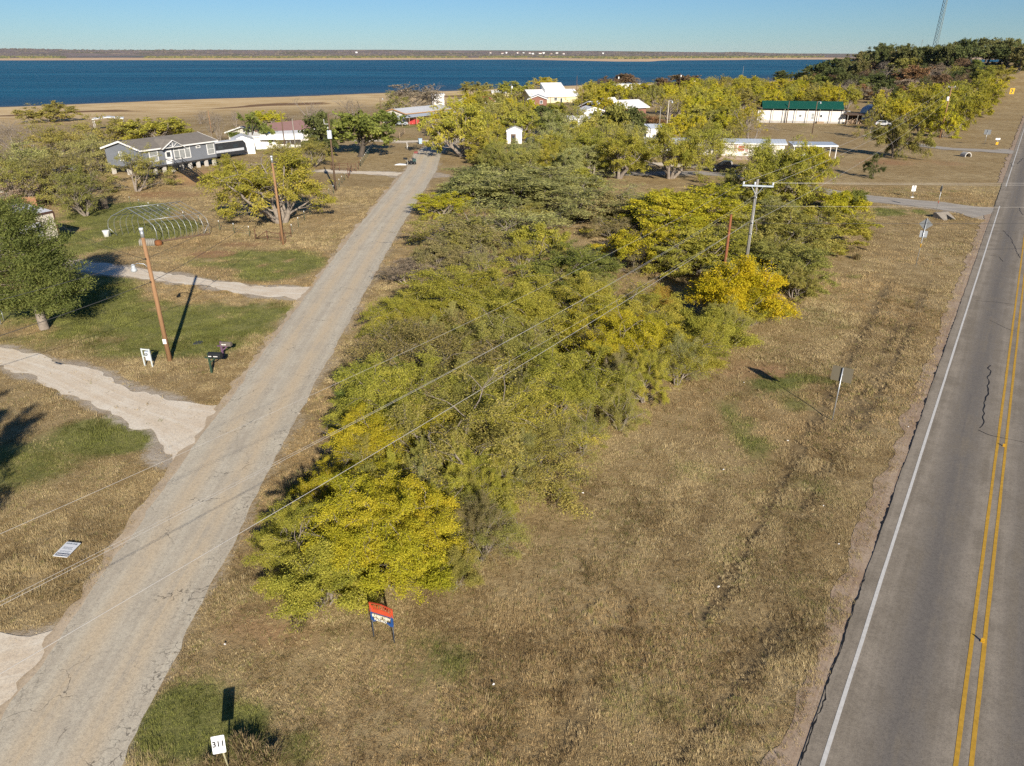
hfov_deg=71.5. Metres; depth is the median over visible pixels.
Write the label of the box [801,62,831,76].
oak tree
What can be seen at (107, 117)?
shade canopy
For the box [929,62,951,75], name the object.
mesquite tree
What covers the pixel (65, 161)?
mesquite tree
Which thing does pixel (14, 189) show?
mesquite tree
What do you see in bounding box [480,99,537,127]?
mesquite tree
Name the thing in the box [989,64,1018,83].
mesquite tree
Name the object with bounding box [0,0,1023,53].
sky
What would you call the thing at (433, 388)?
mesquite tree
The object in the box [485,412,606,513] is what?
mesquite tree
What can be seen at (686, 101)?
mesquite tree
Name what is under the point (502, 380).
shrub
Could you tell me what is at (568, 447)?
weed clump
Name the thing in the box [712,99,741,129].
mesquite tree
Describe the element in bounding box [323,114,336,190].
utility pole
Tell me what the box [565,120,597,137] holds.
mesquite tree
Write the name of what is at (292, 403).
power line
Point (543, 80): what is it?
mesquite tree
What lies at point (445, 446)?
mesquite tree
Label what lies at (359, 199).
grass
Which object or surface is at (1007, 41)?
oak tree
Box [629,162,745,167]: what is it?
dirt track
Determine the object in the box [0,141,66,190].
mesquite tree
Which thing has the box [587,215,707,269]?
mesquite tree
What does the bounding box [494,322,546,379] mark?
mesquite tree
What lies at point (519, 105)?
mesquite tree
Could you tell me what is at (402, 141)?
driveway
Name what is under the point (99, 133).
mesquite tree
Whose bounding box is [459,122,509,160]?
mesquite tree
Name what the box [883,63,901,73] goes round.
oak tree
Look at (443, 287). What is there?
mesquite tree
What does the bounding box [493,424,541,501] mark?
mesquite tree
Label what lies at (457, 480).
mesquite tree
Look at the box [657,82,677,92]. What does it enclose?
mesquite tree
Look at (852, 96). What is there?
mesquite tree
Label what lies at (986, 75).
mesquite tree
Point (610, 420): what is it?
weed clump
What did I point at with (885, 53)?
oak tree
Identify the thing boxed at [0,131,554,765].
gravel road
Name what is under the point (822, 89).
mesquite tree
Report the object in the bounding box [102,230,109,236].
bucket
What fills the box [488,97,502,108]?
mesquite tree
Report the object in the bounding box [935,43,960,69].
oak tree
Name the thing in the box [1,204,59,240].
metal workshop
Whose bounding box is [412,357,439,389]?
mesquite tree
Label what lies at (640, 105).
brick house
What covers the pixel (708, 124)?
mesquite tree
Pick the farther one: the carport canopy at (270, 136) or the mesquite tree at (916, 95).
the mesquite tree at (916, 95)
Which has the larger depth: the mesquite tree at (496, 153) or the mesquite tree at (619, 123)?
the mesquite tree at (619, 123)
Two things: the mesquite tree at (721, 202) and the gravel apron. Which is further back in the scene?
the mesquite tree at (721, 202)
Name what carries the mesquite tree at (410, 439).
on the ground at (954, 169)
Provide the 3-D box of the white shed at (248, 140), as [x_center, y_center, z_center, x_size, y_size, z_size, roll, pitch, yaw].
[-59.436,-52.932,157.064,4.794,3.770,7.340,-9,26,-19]
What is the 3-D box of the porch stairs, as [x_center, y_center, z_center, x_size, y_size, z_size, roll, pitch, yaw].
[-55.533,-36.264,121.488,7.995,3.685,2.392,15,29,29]
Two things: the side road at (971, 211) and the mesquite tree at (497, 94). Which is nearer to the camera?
the side road at (971, 211)
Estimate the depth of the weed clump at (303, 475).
36.62 m
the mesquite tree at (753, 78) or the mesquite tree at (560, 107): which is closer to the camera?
the mesquite tree at (560, 107)
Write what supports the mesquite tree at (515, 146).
on the ground at (954, 169)
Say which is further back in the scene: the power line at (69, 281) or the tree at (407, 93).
the tree at (407, 93)
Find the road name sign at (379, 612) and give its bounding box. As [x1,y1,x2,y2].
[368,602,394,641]
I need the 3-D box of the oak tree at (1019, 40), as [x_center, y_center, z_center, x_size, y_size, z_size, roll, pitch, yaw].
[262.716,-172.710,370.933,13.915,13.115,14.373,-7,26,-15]
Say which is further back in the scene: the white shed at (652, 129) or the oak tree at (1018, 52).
the oak tree at (1018, 52)
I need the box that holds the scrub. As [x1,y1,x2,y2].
[0,48,824,58]
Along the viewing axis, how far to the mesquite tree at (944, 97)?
253.75 m
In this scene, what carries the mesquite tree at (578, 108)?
on the ground at (954, 169)
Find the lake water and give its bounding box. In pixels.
[0,56,998,106]
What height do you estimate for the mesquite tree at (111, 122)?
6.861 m
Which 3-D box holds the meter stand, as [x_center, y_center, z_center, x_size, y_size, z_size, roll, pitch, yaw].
[-25.514,-1.708,49.816,0.670,1.550,0.370,5,25,11]
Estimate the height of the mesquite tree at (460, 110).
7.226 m
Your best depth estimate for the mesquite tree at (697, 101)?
220.63 m
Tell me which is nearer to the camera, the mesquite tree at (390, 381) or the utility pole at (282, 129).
the mesquite tree at (390, 381)
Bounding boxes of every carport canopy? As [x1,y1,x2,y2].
[260,133,286,146]
[276,133,303,145]
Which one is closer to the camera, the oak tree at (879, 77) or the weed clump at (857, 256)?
the weed clump at (857, 256)
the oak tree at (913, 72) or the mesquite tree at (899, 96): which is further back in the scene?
the oak tree at (913, 72)
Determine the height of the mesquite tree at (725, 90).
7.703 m
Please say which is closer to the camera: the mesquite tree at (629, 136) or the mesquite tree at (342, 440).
the mesquite tree at (342, 440)
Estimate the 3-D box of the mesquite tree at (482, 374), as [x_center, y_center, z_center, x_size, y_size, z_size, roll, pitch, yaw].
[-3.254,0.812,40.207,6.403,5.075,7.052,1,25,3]
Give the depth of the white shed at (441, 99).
314.30 m
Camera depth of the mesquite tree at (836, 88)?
318.43 m
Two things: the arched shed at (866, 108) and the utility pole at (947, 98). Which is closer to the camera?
the utility pole at (947, 98)
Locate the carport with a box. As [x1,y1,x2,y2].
[788,141,838,156]
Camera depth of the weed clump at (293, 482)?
35.53 m
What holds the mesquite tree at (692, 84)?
on the ground at (954, 169)
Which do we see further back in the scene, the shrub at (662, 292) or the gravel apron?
the shrub at (662, 292)
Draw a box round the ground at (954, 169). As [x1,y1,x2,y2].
[0,49,1023,765]
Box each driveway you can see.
[0,347,299,459]
[63,260,308,299]
[315,169,400,175]
[360,139,430,142]
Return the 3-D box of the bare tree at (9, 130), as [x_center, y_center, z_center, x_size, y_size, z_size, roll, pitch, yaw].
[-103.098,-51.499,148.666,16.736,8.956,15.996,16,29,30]
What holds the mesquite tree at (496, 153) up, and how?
on the ground at (954, 169)
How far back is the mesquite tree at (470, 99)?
239.59 m
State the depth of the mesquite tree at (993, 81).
300.07 m
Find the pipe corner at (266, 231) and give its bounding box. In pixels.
[254,227,291,242]
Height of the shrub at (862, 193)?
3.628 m
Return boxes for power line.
[0,183,741,533]
[0,200,751,601]
[0,203,742,605]
[0,220,750,673]
[0,282,149,335]
[1,259,143,299]
[44,215,142,258]
[151,187,273,256]
[151,199,276,281]
[493,222,749,370]
[745,94,937,181]
[753,103,943,221]
[790,183,914,184]
[798,223,1023,223]
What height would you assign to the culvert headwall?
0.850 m
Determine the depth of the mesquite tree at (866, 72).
384.34 m
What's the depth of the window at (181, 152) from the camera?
124.58 m
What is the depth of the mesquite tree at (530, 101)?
226.49 m
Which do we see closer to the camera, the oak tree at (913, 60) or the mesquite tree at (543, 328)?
the mesquite tree at (543, 328)
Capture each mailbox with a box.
[204,352,222,372]
[217,341,232,357]
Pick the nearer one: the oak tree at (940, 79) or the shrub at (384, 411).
the shrub at (384, 411)
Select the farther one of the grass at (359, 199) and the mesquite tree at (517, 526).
the grass at (359, 199)
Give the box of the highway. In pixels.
[759,115,1023,765]
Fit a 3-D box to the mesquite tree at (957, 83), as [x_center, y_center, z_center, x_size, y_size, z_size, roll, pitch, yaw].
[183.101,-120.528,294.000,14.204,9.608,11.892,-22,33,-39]
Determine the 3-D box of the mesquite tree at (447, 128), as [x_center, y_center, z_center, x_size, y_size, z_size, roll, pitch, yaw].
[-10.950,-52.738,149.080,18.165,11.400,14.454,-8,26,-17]
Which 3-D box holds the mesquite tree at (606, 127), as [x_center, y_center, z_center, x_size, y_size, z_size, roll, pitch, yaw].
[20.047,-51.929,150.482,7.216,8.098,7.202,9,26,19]
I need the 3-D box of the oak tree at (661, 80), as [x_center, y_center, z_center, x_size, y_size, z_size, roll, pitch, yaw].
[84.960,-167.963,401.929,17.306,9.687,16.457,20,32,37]
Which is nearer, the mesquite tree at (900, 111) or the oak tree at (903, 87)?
the mesquite tree at (900, 111)
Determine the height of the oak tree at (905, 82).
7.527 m
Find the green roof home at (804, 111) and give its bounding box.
[755,100,848,123]
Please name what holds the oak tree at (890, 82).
on the ground at (954, 169)
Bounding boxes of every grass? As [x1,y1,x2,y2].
[0,280,965,453]
[2,184,1000,283]
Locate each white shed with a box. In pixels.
[230,133,255,154]
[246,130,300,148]
[432,93,444,104]
[506,126,522,143]
[567,115,584,124]
[643,124,658,140]
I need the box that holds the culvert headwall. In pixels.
[933,211,954,219]
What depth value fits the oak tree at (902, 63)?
383.25 m
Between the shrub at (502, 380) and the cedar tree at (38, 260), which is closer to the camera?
the shrub at (502, 380)
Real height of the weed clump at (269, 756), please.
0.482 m
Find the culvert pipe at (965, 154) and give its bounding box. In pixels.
[960,151,971,156]
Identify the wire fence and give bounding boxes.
[129,198,249,235]
[291,174,344,234]
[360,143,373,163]
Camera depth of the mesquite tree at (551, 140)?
133.69 m
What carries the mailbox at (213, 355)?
on the ground at (954, 169)
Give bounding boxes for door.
[165,150,171,162]
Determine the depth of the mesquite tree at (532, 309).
50.28 m
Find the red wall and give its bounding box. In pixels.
[408,119,418,123]
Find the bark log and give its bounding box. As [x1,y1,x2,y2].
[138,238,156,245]
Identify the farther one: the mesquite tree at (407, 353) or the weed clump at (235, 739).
the mesquite tree at (407, 353)
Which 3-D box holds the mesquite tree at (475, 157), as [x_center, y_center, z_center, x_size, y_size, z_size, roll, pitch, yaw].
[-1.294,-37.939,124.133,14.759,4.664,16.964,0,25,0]
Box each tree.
[0,117,64,152]
[0,133,41,164]
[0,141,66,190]
[0,146,26,176]
[0,160,56,202]
[0,167,42,202]
[0,194,99,330]
[5,121,103,157]
[11,100,83,123]
[14,145,114,205]
[30,153,81,201]
[45,163,113,215]
[54,138,104,174]
[55,131,119,175]
[69,112,126,143]
[99,116,151,140]
[101,138,187,192]
[113,115,194,139]
[148,120,192,135]
[195,111,205,119]
[196,147,338,223]
[200,111,228,140]
[208,153,246,188]
[226,110,276,144]
[237,491,359,605]
[254,110,286,123]
[261,139,304,166]
[282,112,295,121]
[285,400,415,504]
[287,457,354,524]
[288,97,338,119]
[289,136,335,166]
[292,467,445,617]
[293,109,315,118]
[298,109,355,154]
[319,351,471,432]
[322,108,409,156]
[332,98,370,115]
[333,432,388,497]
[337,308,528,407]
[353,281,460,347]
[357,470,477,584]
[362,335,419,362]
[370,362,599,521]
[370,405,461,477]
[371,256,439,288]
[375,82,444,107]
[375,91,416,111]
[379,298,443,347]
[382,197,523,253]
[385,255,565,352]
[393,359,419,395]
[398,414,450,467]
[398,427,443,486]
[405,376,446,427]
[406,394,444,434]
[407,191,477,219]
[407,354,509,443]
[409,234,470,276]
[409,452,445,515]
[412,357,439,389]
[416,103,496,156]
[417,335,452,365]
[418,304,555,407]
[422,81,443,105]
[425,450,514,540]
[426,101,463,133]
[427,272,477,307]
[429,163,560,213]
[429,195,576,254]
[432,246,497,271]
[435,426,476,472]
[437,352,609,467]
[437,486,536,570]
[439,301,473,336]
[439,424,476,510]
[445,92,465,116]
[447,162,627,218]
[450,386,500,449]
[451,489,515,573]
[453,459,495,524]
[455,241,503,284]
[456,281,638,348]
[457,81,493,97]
[457,102,479,114]
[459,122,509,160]
[460,90,477,107]
[467,150,537,173]
[469,462,521,534]
[470,89,490,96]
[472,93,484,102]
[473,236,567,264]
[475,422,504,456]
[476,105,488,127]
[476,129,508,166]
[476,139,515,171]
[476,436,528,487]
[478,95,494,109]
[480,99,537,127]
[480,106,497,131]
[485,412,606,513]
[487,114,504,138]
[488,88,506,102]
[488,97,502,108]
[489,103,507,127]
[493,80,534,101]
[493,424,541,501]
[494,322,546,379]
[496,110,542,138]
[497,101,512,128]
[497,137,531,169]
[498,201,555,229]
[499,239,540,273]
[502,93,520,105]
[502,305,563,347]
[505,93,517,108]
[505,237,626,290]
[505,273,566,306]
[505,338,645,434]
[506,147,540,179]
[508,100,526,126]
[508,109,528,133]
[508,365,545,424]
[514,388,543,424]
[514,400,545,464]
[519,136,543,155]
[521,105,539,131]
[522,96,539,109]
[523,130,563,164]
[529,76,557,87]
[529,121,579,146]
[531,271,689,335]
[532,105,553,126]
[534,109,569,131]
[536,114,562,131]
[536,115,555,138]
[536,147,566,175]
[540,244,573,278]
[543,180,647,232]
[543,396,613,460]
[544,295,697,384]
[544,301,600,356]
[546,101,567,114]
[546,124,574,150]
[547,114,579,131]
[549,138,585,173]
[550,147,583,184]
[550,263,579,303]
[551,188,595,220]
[560,126,613,169]
[561,97,589,116]
[562,108,595,127]
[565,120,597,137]
[567,123,592,143]
[567,144,615,175]
[568,325,613,369]
[573,82,601,105]
[573,92,597,106]
[574,271,621,297]
[579,188,721,251]
[582,80,599,90]
[585,101,630,131]
[585,214,637,236]
[587,90,614,111]
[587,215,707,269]
[591,368,651,436]
[593,82,614,97]
[593,111,630,140]
[593,119,618,140]
[594,125,653,178]
[596,80,620,89]
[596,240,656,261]
[597,75,616,85]
[600,344,643,403]
[605,85,629,99]
[607,297,662,323]
[607,311,729,387]
[612,106,647,136]
[612,130,639,165]
[614,73,638,82]
[614,91,624,99]
[615,122,649,144]
[615,239,658,274]
[620,347,673,407]
[622,278,652,312]
[624,87,653,106]
[625,83,640,98]
[625,179,762,234]
[634,82,658,95]
[634,123,725,182]
[637,130,661,167]
[639,226,760,281]
[642,79,665,106]
[648,97,684,119]
[654,77,674,87]
[654,330,711,384]
[655,91,681,113]
[655,123,688,138]
[656,244,695,275]
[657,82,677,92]
[661,85,678,104]
[667,113,691,137]
[668,74,705,85]
[672,87,690,113]
[675,103,715,134]
[680,77,706,89]
[681,95,698,114]
[683,81,701,89]
[683,83,701,97]
[683,89,699,105]
[684,90,716,110]
[684,107,709,135]
[684,108,720,134]
[685,121,747,163]
[686,121,727,157]
[687,91,707,110]
[696,81,712,92]
[697,291,754,347]
[699,77,714,91]
[699,96,745,111]
[700,258,760,282]
[703,84,722,99]
[705,98,721,118]
[706,201,845,271]
[708,90,727,102]
[709,81,726,93]
[709,229,783,267]
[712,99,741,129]
[713,111,744,137]
[714,74,733,86]
[714,168,752,203]
[717,86,736,98]
[722,89,741,101]
[724,90,739,105]
[724,111,748,138]
[725,108,780,138]
[730,75,745,84]
[730,87,763,110]
[731,78,751,88]
[731,79,751,93]
[734,105,767,130]
[735,135,784,175]
[738,134,843,209]
[741,85,770,107]
[741,195,799,223]
[742,240,840,298]
[744,75,762,85]
[747,79,765,88]
[760,234,802,268]
[761,78,783,97]
[761,88,788,100]
[763,202,884,255]
[772,70,794,79]
[774,78,795,87]
[774,79,798,100]
[777,261,822,302]
[781,86,797,100]
[785,183,827,206]
[788,69,803,80]
[789,86,808,100]
[790,133,838,185]
[792,77,808,91]
[796,75,814,87]
[796,84,815,94]
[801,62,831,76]
[801,89,824,100]
[805,82,822,93]
[807,74,833,83]
[815,80,833,97]
[815,86,832,100]
[816,81,833,86]
[818,66,846,77]
[819,89,848,104]
[822,57,851,67]
[828,82,842,100]
[829,72,859,86]
[836,59,862,75]
[838,51,872,68]
[838,84,862,109]
[848,58,873,77]
[850,82,862,98]
[852,109,881,137]
[853,74,876,85]
[855,84,874,98]
[856,83,873,99]
[857,78,870,86]
[858,51,884,70]
[859,69,878,82]
[862,152,886,178]
[864,114,939,159]
[865,94,897,126]
[867,42,896,58]
[868,69,885,75]
[869,61,880,72]
[869,80,888,96]
[870,72,887,87]
[872,48,894,69]
[872,61,891,72]
[873,87,893,97]
[873,90,891,107]
[882,48,912,70]
[882,99,921,129]
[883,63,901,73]
[883,78,898,86]
[887,44,909,51]
[887,71,897,79]
[888,84,903,98]
[888,88,912,106]
[888,90,915,119]
[890,58,915,73]
[891,65,935,85]
[894,79,920,92]
[894,84,905,97]
[896,47,918,58]
[904,43,916,49]
[905,90,937,106]
[905,102,938,127]
[906,57,926,66]
[907,46,932,58]
[907,82,934,102]
[909,106,935,134]
[916,75,934,87]
[917,44,943,66]
[917,63,931,72]
[918,86,959,105]
[925,73,952,85]
[926,83,952,103]
[928,99,965,138]
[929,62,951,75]
[929,98,954,123]
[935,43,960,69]
[942,41,971,61]
[942,63,962,74]
[944,80,971,92]
[946,94,971,116]
[947,92,980,130]
[948,85,966,96]
[949,70,962,80]
[950,44,987,60]
[950,57,968,68]
[953,64,983,78]
[954,69,972,83]
[955,59,973,68]
[957,38,981,54]
[961,78,989,90]
[962,85,988,99]
[968,92,996,116]
[970,59,986,70]
[970,65,997,83]
[973,37,1002,61]
[977,82,1005,103]
[979,78,1009,94]
[980,42,1008,65]
[989,38,1020,63]
[989,44,1023,68]
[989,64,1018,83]
[1002,38,1023,63]
[1008,45,1023,72]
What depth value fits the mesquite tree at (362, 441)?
34.04 m
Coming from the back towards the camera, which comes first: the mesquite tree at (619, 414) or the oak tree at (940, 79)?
the oak tree at (940, 79)
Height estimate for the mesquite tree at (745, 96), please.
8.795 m
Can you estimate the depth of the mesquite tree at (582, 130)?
137.64 m
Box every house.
[100,132,217,176]
[224,120,313,141]
[383,104,454,126]
[520,82,578,102]
[579,97,649,112]
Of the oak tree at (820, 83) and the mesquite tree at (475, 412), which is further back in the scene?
the oak tree at (820, 83)
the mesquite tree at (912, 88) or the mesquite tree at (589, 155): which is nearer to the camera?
the mesquite tree at (589, 155)
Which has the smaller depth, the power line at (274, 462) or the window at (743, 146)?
the power line at (274, 462)
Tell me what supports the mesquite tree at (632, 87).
on the ground at (954, 169)
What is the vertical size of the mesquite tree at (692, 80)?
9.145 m
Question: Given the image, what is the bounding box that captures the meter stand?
[140,348,152,366]
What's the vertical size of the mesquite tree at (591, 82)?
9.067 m
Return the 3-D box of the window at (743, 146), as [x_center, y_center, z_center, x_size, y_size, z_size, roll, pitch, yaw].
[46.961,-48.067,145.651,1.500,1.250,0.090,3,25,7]
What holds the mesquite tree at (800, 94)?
on the ground at (954, 169)
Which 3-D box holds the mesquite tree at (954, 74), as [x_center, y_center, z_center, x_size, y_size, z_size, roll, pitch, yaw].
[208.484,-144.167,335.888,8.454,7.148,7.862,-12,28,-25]
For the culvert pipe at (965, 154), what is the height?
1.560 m
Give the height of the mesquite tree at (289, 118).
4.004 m
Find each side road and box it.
[593,171,993,217]
[862,135,1013,153]
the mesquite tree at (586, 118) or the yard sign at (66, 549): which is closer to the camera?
the yard sign at (66, 549)
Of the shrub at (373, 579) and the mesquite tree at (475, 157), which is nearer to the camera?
the shrub at (373, 579)
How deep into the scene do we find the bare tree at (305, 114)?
229.96 m
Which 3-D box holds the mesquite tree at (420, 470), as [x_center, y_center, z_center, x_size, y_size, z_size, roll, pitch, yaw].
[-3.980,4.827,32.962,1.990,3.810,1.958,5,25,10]
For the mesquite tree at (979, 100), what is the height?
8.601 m
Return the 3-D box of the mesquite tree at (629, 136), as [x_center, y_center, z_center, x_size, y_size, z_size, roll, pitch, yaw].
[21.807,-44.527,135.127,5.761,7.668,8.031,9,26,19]
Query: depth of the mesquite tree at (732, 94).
257.87 m
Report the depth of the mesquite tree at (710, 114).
181.81 m
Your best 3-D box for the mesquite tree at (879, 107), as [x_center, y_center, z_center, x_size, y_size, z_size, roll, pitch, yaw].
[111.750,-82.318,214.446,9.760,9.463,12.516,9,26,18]
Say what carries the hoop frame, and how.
on the ground at (954, 169)
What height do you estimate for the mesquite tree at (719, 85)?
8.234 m
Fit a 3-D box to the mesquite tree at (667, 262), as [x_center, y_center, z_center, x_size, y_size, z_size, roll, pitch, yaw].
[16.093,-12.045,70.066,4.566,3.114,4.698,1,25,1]
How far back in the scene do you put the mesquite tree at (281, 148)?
131.25 m
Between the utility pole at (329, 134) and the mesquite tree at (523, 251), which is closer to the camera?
the mesquite tree at (523, 251)
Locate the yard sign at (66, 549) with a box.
[53,542,80,557]
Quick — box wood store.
[844,113,867,124]
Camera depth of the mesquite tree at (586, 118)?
188.24 m
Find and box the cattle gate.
[331,163,356,170]
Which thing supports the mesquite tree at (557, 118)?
on the ground at (954, 169)
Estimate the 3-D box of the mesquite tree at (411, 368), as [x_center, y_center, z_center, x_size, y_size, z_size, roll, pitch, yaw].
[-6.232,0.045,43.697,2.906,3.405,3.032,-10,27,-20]
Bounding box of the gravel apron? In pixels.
[0,630,52,705]
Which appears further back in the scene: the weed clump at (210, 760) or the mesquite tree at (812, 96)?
the mesquite tree at (812, 96)
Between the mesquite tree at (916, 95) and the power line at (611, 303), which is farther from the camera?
the mesquite tree at (916, 95)
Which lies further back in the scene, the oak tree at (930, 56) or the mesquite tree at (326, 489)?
the oak tree at (930, 56)
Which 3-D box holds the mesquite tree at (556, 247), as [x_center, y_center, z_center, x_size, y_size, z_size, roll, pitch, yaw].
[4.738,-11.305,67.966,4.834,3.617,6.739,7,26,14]
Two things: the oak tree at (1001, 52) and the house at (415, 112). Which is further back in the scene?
the oak tree at (1001, 52)
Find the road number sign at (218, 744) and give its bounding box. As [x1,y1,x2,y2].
[211,735,228,765]
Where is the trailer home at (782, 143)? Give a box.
[643,137,787,159]
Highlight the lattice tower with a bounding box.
[932,0,947,46]
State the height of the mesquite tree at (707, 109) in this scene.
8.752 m
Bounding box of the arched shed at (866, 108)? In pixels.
[860,104,882,123]
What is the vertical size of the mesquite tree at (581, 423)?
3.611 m
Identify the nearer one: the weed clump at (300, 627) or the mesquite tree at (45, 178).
the weed clump at (300, 627)
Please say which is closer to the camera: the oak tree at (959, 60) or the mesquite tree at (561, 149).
the mesquite tree at (561, 149)
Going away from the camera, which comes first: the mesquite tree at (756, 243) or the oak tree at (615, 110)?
the mesquite tree at (756, 243)
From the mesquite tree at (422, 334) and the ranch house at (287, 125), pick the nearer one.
the mesquite tree at (422, 334)
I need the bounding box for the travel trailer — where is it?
[215,139,246,157]
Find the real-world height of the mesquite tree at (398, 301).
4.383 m
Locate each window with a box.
[148,150,158,161]
[173,146,190,159]
[206,143,214,154]
[737,145,744,151]
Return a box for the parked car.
[875,120,890,126]
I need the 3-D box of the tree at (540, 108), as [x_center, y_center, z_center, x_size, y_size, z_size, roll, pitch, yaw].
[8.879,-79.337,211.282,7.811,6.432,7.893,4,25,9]
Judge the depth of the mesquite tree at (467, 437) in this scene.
35.40 m
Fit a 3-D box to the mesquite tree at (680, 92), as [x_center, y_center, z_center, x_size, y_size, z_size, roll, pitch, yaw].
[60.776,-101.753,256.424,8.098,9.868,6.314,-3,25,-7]
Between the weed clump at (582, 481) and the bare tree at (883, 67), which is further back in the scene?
the bare tree at (883, 67)
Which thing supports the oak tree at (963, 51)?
on the ground at (954, 169)
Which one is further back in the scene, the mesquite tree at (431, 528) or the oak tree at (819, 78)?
the oak tree at (819, 78)
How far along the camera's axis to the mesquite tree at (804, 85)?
333.52 m
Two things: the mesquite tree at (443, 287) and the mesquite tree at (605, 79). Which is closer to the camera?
the mesquite tree at (443, 287)
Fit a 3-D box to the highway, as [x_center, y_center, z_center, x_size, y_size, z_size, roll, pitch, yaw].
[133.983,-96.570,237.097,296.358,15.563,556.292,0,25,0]
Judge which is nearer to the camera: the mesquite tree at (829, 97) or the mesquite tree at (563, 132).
the mesquite tree at (563, 132)
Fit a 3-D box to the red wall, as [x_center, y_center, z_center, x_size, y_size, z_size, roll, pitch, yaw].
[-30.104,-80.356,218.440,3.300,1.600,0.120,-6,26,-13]
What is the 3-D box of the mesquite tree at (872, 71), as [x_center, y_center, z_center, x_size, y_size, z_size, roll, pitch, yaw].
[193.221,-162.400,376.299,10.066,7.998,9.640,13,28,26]
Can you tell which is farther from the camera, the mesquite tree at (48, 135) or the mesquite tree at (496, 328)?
the mesquite tree at (48, 135)
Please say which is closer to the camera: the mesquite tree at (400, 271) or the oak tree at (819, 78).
the mesquite tree at (400, 271)
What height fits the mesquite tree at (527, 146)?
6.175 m
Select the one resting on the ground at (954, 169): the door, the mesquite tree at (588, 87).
the mesquite tree at (588, 87)
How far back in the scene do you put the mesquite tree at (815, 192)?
102.18 m
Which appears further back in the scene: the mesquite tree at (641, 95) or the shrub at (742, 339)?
the mesquite tree at (641, 95)
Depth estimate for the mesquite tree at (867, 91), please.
321.07 m
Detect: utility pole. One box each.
[130,227,171,360]
[270,156,284,244]
[280,113,284,145]
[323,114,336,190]
[724,214,731,264]
[742,179,773,261]
[812,101,820,133]
[939,86,955,137]
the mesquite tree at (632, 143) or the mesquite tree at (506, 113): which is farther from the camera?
the mesquite tree at (506, 113)
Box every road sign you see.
[830,365,853,419]
[915,218,932,266]
[984,129,990,143]
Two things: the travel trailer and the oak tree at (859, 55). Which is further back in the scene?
the oak tree at (859, 55)
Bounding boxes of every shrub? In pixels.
[263,527,384,638]
[323,508,454,601]
[332,345,405,405]
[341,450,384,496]
[369,402,404,454]
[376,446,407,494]
[420,314,445,350]
[429,540,484,602]
[435,174,468,196]
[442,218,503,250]
[452,357,523,398]
[507,221,571,258]
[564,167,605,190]
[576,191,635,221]
[625,222,679,245]
[644,114,666,123]
[644,283,679,314]
[668,306,765,362]
[681,253,802,319]
[685,312,737,356]
[701,223,737,250]
[733,286,793,325]
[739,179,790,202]
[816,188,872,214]
[838,185,870,209]
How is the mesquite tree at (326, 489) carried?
on the ground at (954, 169)
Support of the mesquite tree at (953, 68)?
on the ground at (954, 169)
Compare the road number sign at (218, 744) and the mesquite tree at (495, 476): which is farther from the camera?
the mesquite tree at (495, 476)
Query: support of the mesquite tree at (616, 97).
on the ground at (954, 169)
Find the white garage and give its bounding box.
[577,105,603,118]
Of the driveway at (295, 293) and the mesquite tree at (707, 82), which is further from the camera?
the mesquite tree at (707, 82)
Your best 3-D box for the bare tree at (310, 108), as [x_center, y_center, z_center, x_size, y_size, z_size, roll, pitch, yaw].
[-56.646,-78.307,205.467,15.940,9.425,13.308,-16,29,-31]
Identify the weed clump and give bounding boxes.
[197,751,225,765]
[225,726,250,752]
[226,730,272,764]
[228,747,257,765]
[248,736,292,765]
[280,477,301,498]
[286,616,310,635]
[292,466,319,480]
[312,597,330,611]
[338,356,357,367]
[560,467,597,486]
[561,440,578,454]
[577,404,602,417]
[594,411,616,427]
[845,246,855,252]
[851,253,862,259]
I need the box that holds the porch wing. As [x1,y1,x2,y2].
[527,94,547,105]
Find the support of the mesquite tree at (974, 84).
on the ground at (954, 169)
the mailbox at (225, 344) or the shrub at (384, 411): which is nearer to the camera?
the shrub at (384, 411)
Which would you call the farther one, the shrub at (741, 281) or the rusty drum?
the rusty drum
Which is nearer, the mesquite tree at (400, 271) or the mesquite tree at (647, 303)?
the mesquite tree at (647, 303)
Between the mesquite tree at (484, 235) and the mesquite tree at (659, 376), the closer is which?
the mesquite tree at (659, 376)
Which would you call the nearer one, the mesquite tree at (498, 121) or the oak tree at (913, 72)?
the mesquite tree at (498, 121)
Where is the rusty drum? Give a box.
[155,240,162,245]
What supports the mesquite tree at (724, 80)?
on the ground at (954, 169)
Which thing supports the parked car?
on the ground at (954, 169)
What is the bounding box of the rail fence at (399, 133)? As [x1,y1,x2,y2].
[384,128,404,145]
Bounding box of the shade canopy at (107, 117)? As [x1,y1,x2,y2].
[92,116,124,128]
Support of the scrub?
on the ground at (954, 169)
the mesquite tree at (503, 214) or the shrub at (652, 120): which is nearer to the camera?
the mesquite tree at (503, 214)
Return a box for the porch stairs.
[167,157,203,182]
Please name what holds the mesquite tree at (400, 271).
on the ground at (954, 169)
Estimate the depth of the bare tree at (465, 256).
70.40 m
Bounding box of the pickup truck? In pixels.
[710,160,742,172]
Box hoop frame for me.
[108,201,209,241]
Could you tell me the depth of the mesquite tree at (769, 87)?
320.53 m
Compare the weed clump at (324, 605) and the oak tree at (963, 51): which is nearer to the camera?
the weed clump at (324, 605)
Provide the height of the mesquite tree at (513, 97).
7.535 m

